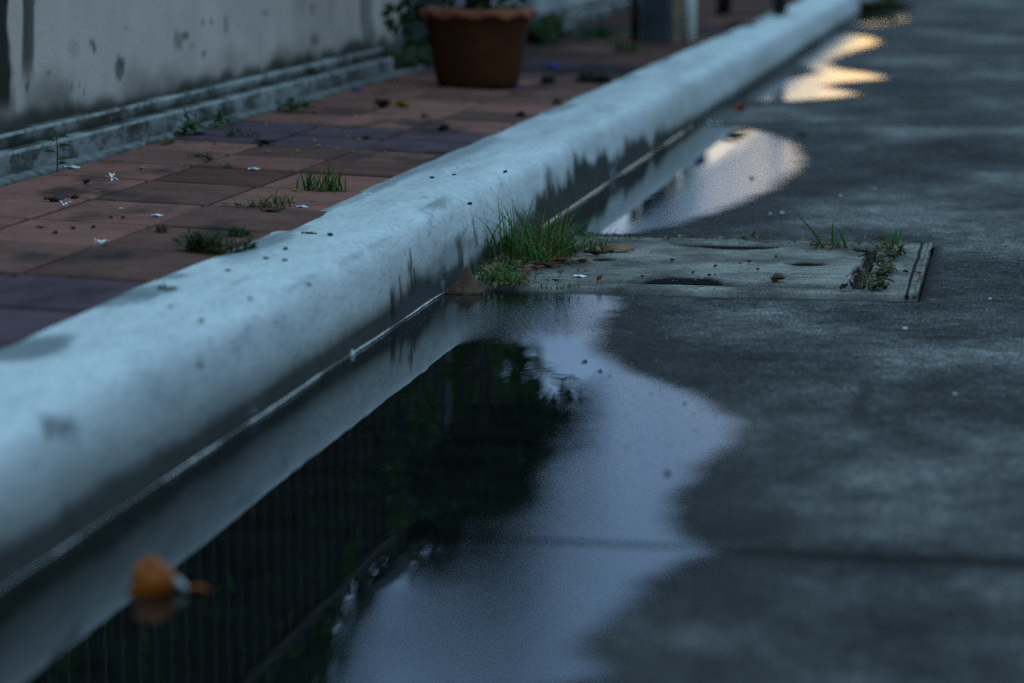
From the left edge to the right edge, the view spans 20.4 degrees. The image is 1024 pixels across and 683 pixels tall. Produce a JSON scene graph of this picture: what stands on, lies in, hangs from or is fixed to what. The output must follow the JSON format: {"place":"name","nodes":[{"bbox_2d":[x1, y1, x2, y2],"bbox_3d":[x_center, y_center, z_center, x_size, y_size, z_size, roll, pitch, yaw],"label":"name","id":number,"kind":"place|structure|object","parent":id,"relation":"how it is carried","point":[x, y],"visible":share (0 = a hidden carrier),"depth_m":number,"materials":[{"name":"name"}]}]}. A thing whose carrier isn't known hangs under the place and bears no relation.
{"place":"outdoors","nodes":[
{"label":"outdoors","id":0,"kind":"place"},
{"bbox_2d":[0,6,640,187],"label":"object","id":1,"kind":"object","parent":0,"point":[51,168],"visible":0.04,"depth_m":6.01,"materials":[{"name":"concrete"}]},
{"bbox_2d":[220,160,231,168],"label":"grass tuft","id":2,"kind":"object","parent":1,"relation":"on","point":[225,167],"visible":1,"depth_m":5.36,"materials":[{"name":"green plant"}]},
{"bbox_2d":[254,139,275,143],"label":"fallen leaf","id":3,"kind":"object","parent":1,"relation":"on","point":[264,141],"visible":1,"depth_m":5.86,"materials":[{"name":"brown plant"}]},
{"bbox_2d":[392,101,413,106],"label":"fallen leaf","id":4,"kind":"object","parent":1,"relation":"on","point":[402,103],"visible":1,"depth_m":6.93,"materials":[{"name":"yellow plant"}]},
{"bbox_2d":[0,0,799,348],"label":"pavement","id":5,"kind":"structure","parent":0,"point":[48,278],"depth_m":5.29,"materials":[{"name":"tile"}]},
{"bbox_2d":[43,197,63,201],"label":"fallen leaf","id":6,"kind":"object","parent":5,"relation":"on","point":[54,199],"visible":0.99,"depth_m":4.72,"materials":[{"name":"green plant"}]},
{"bbox_2d":[42,129,71,171],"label":"seedling","id":7,"kind":"object","parent":5,"relation":"on","point":[53,151],"visible":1,"depth_m":5.18,"materials":[{"name":"green plant"}]},
{"bbox_2d":[64,165,79,168],"bbox_3d":[-0.812,-0.321,5.246,0.031,0.007,0.016,0,9,-1],"label":"white petal","id":8,"kind":"object","parent":5,"relation":"on","point":[72,167],"visible":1,"depth_m":5.24,"materials":[{"name":"white plant"}]},
{"bbox_2d":[94,238,108,244],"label":"white flower","id":9,"kind":"object","parent":5,"relation":"on","point":[100,241],"visible":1,"depth_m":4.19,"materials":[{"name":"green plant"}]},
{"bbox_2d":[106,173,117,180],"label":"white flower","id":10,"kind":"object","parent":5,"relation":"on","point":[112,175],"visible":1,"depth_m":5.08,"materials":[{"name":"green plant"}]},
{"bbox_2d":[139,135,186,145],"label":"dry weed","id":11,"kind":"object","parent":5,"relation":"on","point":[165,137],"visible":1,"depth_m":5.79,"materials":[{"name":"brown plant"}]},
{"bbox_2d":[156,223,169,232],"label":"moss clump","id":12,"kind":"object","parent":5,"relation":"on","point":[162,228],"visible":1,"depth_m":4.38,"materials":[{"name":"green plant"}]},
{"bbox_2d":[172,108,209,135],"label":"leafy weed","id":13,"kind":"object","parent":5,"relation":"on","point":[191,125],"visible":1,"depth_m":6.00,"materials":[{"name":"green plant"}]},
{"bbox_2d":[0,0,405,177],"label":"garden wall","id":14,"kind":"structure","parent":5,"relation":"on","point":[89,76],"depth_m":6.07,"materials":[{"name":"paint"}]},
{"bbox_2d":[173,228,232,254],"bbox_3d":[-0.450,-0.145,4.154,0.118,0.043,0.061,6,11,33],"label":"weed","id":15,"kind":"object","parent":5,"relation":"on","point":[204,246],"visible":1,"depth_m":4.15,"materials":[{"name":"green plant"}]},
{"bbox_2d":[200,149,214,161],"bbox_3d":[-0.588,-0.361,5.488,0.027,0.027,0.057,-3,9,-18],"label":"weed sprout","id":16,"kind":"object","parent":5,"relation":"on","point":[207,157],"visible":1,"depth_m":5.48,"materials":[{"name":"green plant"}]},
{"bbox_2d":[209,107,236,127],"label":"leafy weed","id":17,"kind":"object","parent":5,"relation":"on","point":[219,118],"visible":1,"depth_m":6.21,"materials":[{"name":"green plant"}]},
{"bbox_2d":[222,225,256,236],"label":"moss clump","id":18,"kind":"object","parent":5,"relation":"on","point":[236,234],"visible":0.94,"depth_m":4.36,"materials":[{"name":"green plant"}]},
{"bbox_2d":[225,127,260,137],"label":"creeping weed","id":19,"kind":"object","parent":5,"relation":"on","point":[229,134],"visible":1,"depth_m":5.99,"materials":[{"name":"green plant"}]},
{"bbox_2d":[222,187,315,208],"bbox_3d":[-0.388,-0.238,4.768,0.127,0.035,0.200,5,10,31],"label":"dry weed","id":20,"kind":"object","parent":5,"relation":"on","point":[267,202],"visible":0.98,"depth_m":4.75,"materials":[{"name":"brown plant"}]},
{"bbox_2d":[260,207,283,211],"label":"fallen leaf","id":21,"kind":"object","parent":5,"relation":"on","point":[272,210],"visible":1,"depth_m":4.67,"materials":[{"name":"green plant"}]},
{"bbox_2d":[274,96,316,112],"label":"leafy weed","id":22,"kind":"object","parent":5,"relation":"on","point":[289,103],"visible":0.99,"depth_m":6.66,"materials":[{"name":"green plant"}]},
{"bbox_2d":[288,161,353,192],"bbox_3d":[-0.341,-0.293,5.034,0.102,0.063,0.107,-7,11,-37],"label":"grass tuft","id":23,"kind":"object","parent":5,"relation":"on","point":[332,186],"visible":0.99,"depth_m":5.03,"materials":[{"name":"green plant"}]},
{"bbox_2d":[374,98,390,107],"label":"fallen leaf","id":24,"kind":"object","parent":5,"relation":"on","point":[383,103],"visible":1,"depth_m":6.87,"materials":[{"name":"black plant"}]},
{"bbox_2d":[383,44,431,69],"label":"leafy weed","id":25,"kind":"object","parent":5,"relation":"on","point":[409,57],"visible":0.69,"depth_m":8.30,"materials":[{"name":"green plant"}]},
{"bbox_2d":[437,124,449,130],"bbox_3d":[-0.153,-0.474,6.309,0.031,0.015,0.028,2,9,10],"label":"dirt clod","id":26,"kind":"object","parent":5,"relation":"on","point":[442,127],"visible":1,"depth_m":6.30,"materials":[{"name":"brown soil"}]},
{"bbox_2d":[417,6,537,87],"bbox_3d":[-0.090,-0.799,7.707,0.325,0.211,0.328,2,9,10],"label":"flower pot","id":27,"kind":"object","parent":5,"relation":"on","point":[485,48],"visible":0.95,"depth_m":7.60,"materials":[{"name":"ceramic"}]},
{"bbox_2d":[379,0,527,51],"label":"potted shrub","id":28,"kind":"object","parent":27,"relation":"in","point":[404,18],"visible":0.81,"depth_m":7.68,"materials":[{"name":"green plant"}]},
{"bbox_2d":[449,0,576,45],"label":"potted plant","id":29,"kind":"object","parent":5,"relation":"on","point":[547,23],"depth_m":9.85,"materials":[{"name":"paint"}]},
{"bbox_2d":[405,0,448,40],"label":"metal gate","id":30,"kind":"structure","parent":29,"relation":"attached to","point":[420,32],"depth_m":9.44,"materials":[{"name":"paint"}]},
{"bbox_2d":[515,111,525,116],"bbox_3d":[0.019,-0.540,6.758,0.028,0.014,0.025,2,9,10],"label":"dirt clod","id":31,"kind":"object","parent":5,"relation":"on","point":[520,113],"visible":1,"depth_m":6.75,"materials":[{"name":"brown soil"}]},
{"bbox_2d":[541,75,554,83],"bbox_3d":[0.101,-0.727,7.901,0.045,0.024,0.050,-3,9,-21],"label":"dirt clod","id":32,"kind":"object","parent":5,"relation":"on","point":[549,79],"visible":1,"depth_m":7.89,"materials":[{"name":"black soil"}]},
{"bbox_2d":[544,64,559,67],"bbox_3d":[0.121,-0.832,8.591,0.051,0.014,0.026,0,9,-1],"label":"plastic scrap","id":33,"kind":"object","parent":5,"relation":"on","point":[551,65],"visible":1,"depth_m":8.59,"materials":[{"name":"blue plastic"}]},
{"bbox_2d":[552,97,562,103],"bbox_3d":[0.115,-0.611,7.212,0.031,0.015,0.028,2,9,10],"label":"dirt clod","id":34,"kind":"object","parent":5,"relation":"on","point":[557,100],"visible":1,"depth_m":7.21,"materials":[{"name":"brown soil"}]},
{"bbox_2d":[574,76,584,82],"bbox_3d":[0.192,-0.735,7.985,0.038,0.019,0.034,2,9,10],"label":"dirt clod","id":35,"kind":"object","parent":5,"relation":"on","point":[578,79],"visible":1,"depth_m":7.97,"materials":[{"name":"brown soil"}]},
{"bbox_2d":[580,72,595,82],"bbox_3d":[0.212,-0.741,7.994,0.055,0.030,0.062,-3,9,-20],"label":"dirt clod","id":36,"kind":"object","parent":5,"relation":"on","point":[590,77],"visible":1,"depth_m":7.98,"materials":[{"name":"black soil"}]},
{"bbox_2d":[565,24,629,39],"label":"leafy weed","id":37,"kind":"object","parent":5,"relation":"on","point":[601,30],"visible":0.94,"depth_m":10.38,"materials":[{"name":"green plant"}]},
{"bbox_2d":[593,74,611,83],"bbox_3d":[0.253,-0.736,7.976,0.056,0.028,0.050,1,9,9],"label":"dirt clod","id":38,"kind":"object","parent":5,"relation":"on","point":[601,78],"visible":1,"depth_m":7.96,"materials":[{"name":"black soil"}]},
{"bbox_2d":[572,0,640,23],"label":"garden wall","id":39,"kind":"structure","parent":5,"relation":"on","point":[587,10],"depth_m":11.93,"materials":[{"name":"paint"}]},
{"bbox_2d":[598,40,647,53],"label":"leafy weed","id":40,"kind":"object","parent":5,"relation":"on","point":[630,47],"visible":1,"depth_m":9.48,"materials":[{"name":"green plant"}]},
{"bbox_2d":[630,0,639,41],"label":"wooden post","id":41,"kind":"object","parent":5,"relation":"on","point":[635,22],"visible":0.93,"depth_m":10.23,"materials":[{"name":"brown wood"}]},
{"bbox_2d":[641,0,670,42],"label":"stone pillar","id":42,"kind":"structure","parent":5,"relation":"on","point":[655,21],"depth_m":10.18,"materials":[{"name":"stone"}]},
{"bbox_2d":[672,0,679,42],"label":"wooden stake","id":43,"kind":"object","parent":5,"relation":"on","point":[675,19],"visible":1,"depth_m":10.22,"materials":[{"name":"beige wood"}]},
{"bbox_2d":[682,0,695,42],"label":"drain pipe","id":44,"kind":"object","parent":5,"relation":"on","point":[689,21],"visible":1,"depth_m":10.25,"materials":[{"name":"grey metal"}]},
{"bbox_2d":[725,22,754,26],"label":"fallen leaf","id":45,"kind":"object","parent":5,"relation":"on","point":[739,24],"visible":1,"depth_m":11.56,"materials":[{"name":"brown plant"}]},
{"bbox_2d":[716,0,786,16],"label":"garden stool","id":46,"kind":"object","parent":5,"relation":"on","point":[723,7],"visible":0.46,"depth_m":12.56,"materials":[{"name":"metal"}]},
{"bbox_2d":[408,0,1023,682],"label":"road","id":47,"kind":"structure","parent":0,"point":[966,56],"depth_m":3.73,"materials":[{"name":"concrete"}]},
{"bbox_2d":[0,290,739,682],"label":"puddle","id":48,"kind":"object","parent":47,"relation":"on","point":[292,530],"visible":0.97,"depth_m":2.96,"materials":[{"name":"liquid"}]},
{"bbox_2d":[128,555,210,594],"bbox_3d":[-0.322,0.224,2.694,0.080,0.043,0.047,1,9,4],"label":"orange flower","id":49,"kind":"object","parent":48,"relation":"on","point":[153,575],"visible":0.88,"depth_m":2.68,"materials":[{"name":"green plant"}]},
{"bbox_2d":[444,266,485,293],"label":"fallen leaf","id":50,"kind":"object","parent":48,"relation":"on","point":[466,282],"visible":1,"depth_m":4.73,"materials":[{"name":"brown plant"}]},
{"bbox_2d":[391,291,724,466],"bbox_3d":[0.033,0.030,4.017,0.410,0.004,1.535,-1,9,-5],"label":"wet grit","id":51,"kind":"object","parent":48,"relation":"on","point":[595,371],"visible":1,"depth_m":4.06,"materials":[{"name":"grey gravel"}]},
{"bbox_2d":[0,0,873,589],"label":"kerb","id":52,"kind":"structure","parent":47,"relation":"on","point":[112,406],"depth_m":3.88,"materials":[{"name":"grey concrete"}]},
{"bbox_2d":[158,282,176,289],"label":"weed sprig","id":53,"kind":"object","parent":52,"relation":"on","point":[160,287],"visible":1,"depth_m":3.75,"materials":[{"name":"green plant"}]},
{"bbox_2d":[0,292,443,590],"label":"waterline","id":54,"kind":"object","parent":52,"relation":"attached to","point":[352,352],"visible":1,"depth_m":3.58,"materials":[{"name":"liquid"}]},
{"bbox_2d":[222,232,257,252],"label":"weed sprig","id":55,"kind":"object","parent":52,"relation":"on","point":[244,246],"visible":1,"depth_m":4.18,"materials":[{"name":"green plant"}]},
{"bbox_2d":[543,126,692,226],"bbox_3d":[0.287,-0.423,6.923,0.009,0.006,2.596,2,9,10],"label":"waterline","id":56,"kind":"object","parent":52,"relation":"attached to","point":[603,185],"visible":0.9,"depth_m":6.56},
{"bbox_2d":[542,125,801,233],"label":"puddle","id":57,"kind":"object","parent":47,"relation":"on","point":[672,182],"visible":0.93,"depth_m":6.63,"materials":[{"name":"liquid"}]},
{"bbox_2d":[475,235,932,301],"bbox_3d":[0.350,-0.089,5.095,0.776,0.112,0.746,2,9,10],"label":"drain cover","id":58,"kind":"object","parent":47,"relation":"in","point":[831,268],"visible":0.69,"depth_m":4.96,"materials":[{"name":"concrete"}]},
{"bbox_2d":[497,235,509,254],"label":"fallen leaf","id":59,"kind":"object","parent":58,"relation":"on","point":[498,245],"visible":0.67,"depth_m":5.16,"materials":[{"name":"plant"}]},
{"bbox_2d":[463,255,549,288],"bbox_3d":[-0.021,-0.121,4.856,0.171,0.041,0.270,-2,9,-14],"label":"clump","id":60,"kind":"object","parent":58,"relation":"on","point":[500,277],"visible":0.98,"depth_m":4.80,"materials":[{"name":"green plant"}]},
{"bbox_2d":[535,262,560,266],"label":"fallen leaf","id":61,"kind":"object","parent":58,"relation":"on","point":[552,264],"visible":1,"depth_m":4.99,"materials":[{"name":"brown plant"}]},
{"bbox_2d":[473,191,634,265],"bbox_3d":[0.010,-0.204,5.102,0.451,0.133,0.478,2,9,10],"label":"grass tuft","id":62,"kind":"object","parent":58,"relation":"on","point":[539,248],"visible":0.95,"depth_m":5.09,"materials":[{"name":"green plant"}]},
{"bbox_2d":[536,280,582,290],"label":"grass tuft","id":63,"kind":"object","parent":58,"relation":"on","point":[560,286],"visible":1,"depth_m":4.73,"materials":[{"name":"green plant"}]},
{"bbox_2d":[550,257,574,261],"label":"fallen leaf","id":64,"kind":"object","parent":58,"relation":"on","point":[560,259],"visible":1,"depth_m":5.06,"materials":[{"name":"brown plant"}]},
{"bbox_2d":[571,257,594,261],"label":"fallen leaf","id":65,"kind":"object","parent":58,"relation":"on","point":[583,259],"visible":1,"depth_m":5.06,"materials":[{"name":"brown plant"}]},
{"bbox_2d":[543,223,642,256],"bbox_3d":[0.121,-0.184,5.201,0.167,0.062,0.248,5,10,28],"label":"grass tuft","id":66,"kind":"object","parent":58,"relation":"on","point":[593,245],"visible":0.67,"depth_m":5.24,"materials":[{"name":"green plant"}]},
{"bbox_2d":[584,250,608,254],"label":"fallen leaf","id":67,"kind":"object","parent":58,"relation":"on","point":[596,252],"visible":1,"depth_m":5.16,"materials":[{"name":"brown plant"}]},
{"bbox_2d":[601,243,633,251],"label":"fallen leaf","id":68,"kind":"object","parent":58,"relation":"on","point":[621,247],"visible":1,"depth_m":5.22,"materials":[{"name":"brown plant"}]},
{"bbox_2d":[471,230,897,282],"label":"leaf litter","id":69,"kind":"object","parent":58,"relation":"on","point":[753,234],"visible":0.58,"depth_m":5.24,"materials":[{"name":"plant"}]},
{"bbox_2d":[498,235,916,293],"bbox_3d":[0.365,-0.142,5.082,0.691,0.004,0.731,2,9,10],"label":"cover grit","id":70,"kind":"object","parent":58,"relation":"on","point":[742,261],"visible":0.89,"depth_m":4.84,"materials":[{"name":"grey stone"}]},
{"bbox_2d":[770,273,784,281],"bbox_3d":[0.449,-0.109,4.812,0.028,0.014,0.025,2,9,10],"label":"seed pod","id":71,"kind":"object","parent":58,"relation":"on","point":[775,277],"visible":1,"depth_m":4.81,"materials":[{"name":"brown plant"}]},
{"bbox_2d":[797,214,846,247],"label":"long grass","id":72,"kind":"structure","parent":58,"relation":"on","point":[817,237],"depth_m":5.28,"materials":[{"name":"green plant"}]},
{"bbox_2d":[808,229,856,249],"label":"grass tuft","id":73,"kind":"object","parent":58,"relation":"on","point":[825,243],"visible":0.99,"depth_m":5.28,"materials":[{"name":"green plant"}]},
{"bbox_2d":[839,282,848,289],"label":"fallen leaf","id":74,"kind":"object","parent":58,"relation":"on","point":[842,286],"visible":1,"depth_m":4.71,"materials":[{"name":"brown plant"}]},
{"bbox_2d":[849,279,855,287],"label":"fallen leaf","id":75,"kind":"object","parent":58,"relation":"on","point":[852,284],"visible":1,"depth_m":4.73,"materials":[{"name":"brown plant"}]},
{"bbox_2d":[850,270,874,284],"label":"weed sprig","id":76,"kind":"object","parent":58,"relation":"on","point":[865,279],"visible":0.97,"depth_m":4.77,"materials":[{"name":"green plant"}]},
{"bbox_2d":[858,244,905,290],"bbox_3d":[0.649,-0.130,4.964,0.059,0.031,0.555,2,9,10],"label":"crack weed","id":77,"kind":"object","parent":58,"relation":"on","point":[893,254],"visible":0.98,"depth_m":4.93,"materials":[{"name":"green plant"}]},
{"bbox_2d":[874,225,912,249],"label":"grass tuft","id":78,"kind":"object","parent":58,"relation":"on","point":[896,242],"visible":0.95,"depth_m":5.29,"materials":[{"name":"green plant"}]},
{"bbox_2d":[734,103,748,110],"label":"fallen leaf","id":79,"kind":"object","parent":47,"relation":"on","point":[741,107],"visible":1,"depth_m":8.86,"materials":[{"name":"brown plant"}]},
{"bbox_2d":[600,98,1023,637],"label":"road grit","id":80,"kind":"object","parent":47,"relation":"on","point":[796,544],"visible":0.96,"depth_m":3.90,"materials":[{"name":"grey gravel"}]},
{"bbox_2d":[749,35,883,101],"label":"puddle","id":81,"kind":"object","parent":47,"relation":"on","point":[812,86],"visible":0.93,"depth_m":10.48,"materials":[{"name":"liquid"}]},
{"bbox_2d":[849,15,906,25],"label":"puddle","id":82,"kind":"object","parent":47,"relation":"on","point":[871,20],"visible":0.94,"depth_m":15.44,"materials":[{"name":"liquid"}]},
{"bbox_2d":[859,0,915,13],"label":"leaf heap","id":83,"kind":"object","parent":47,"relation":"on","point":[876,6],"visible":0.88,"depth_m":16.48,"materials":[{"name":"green plant"}]}
]}

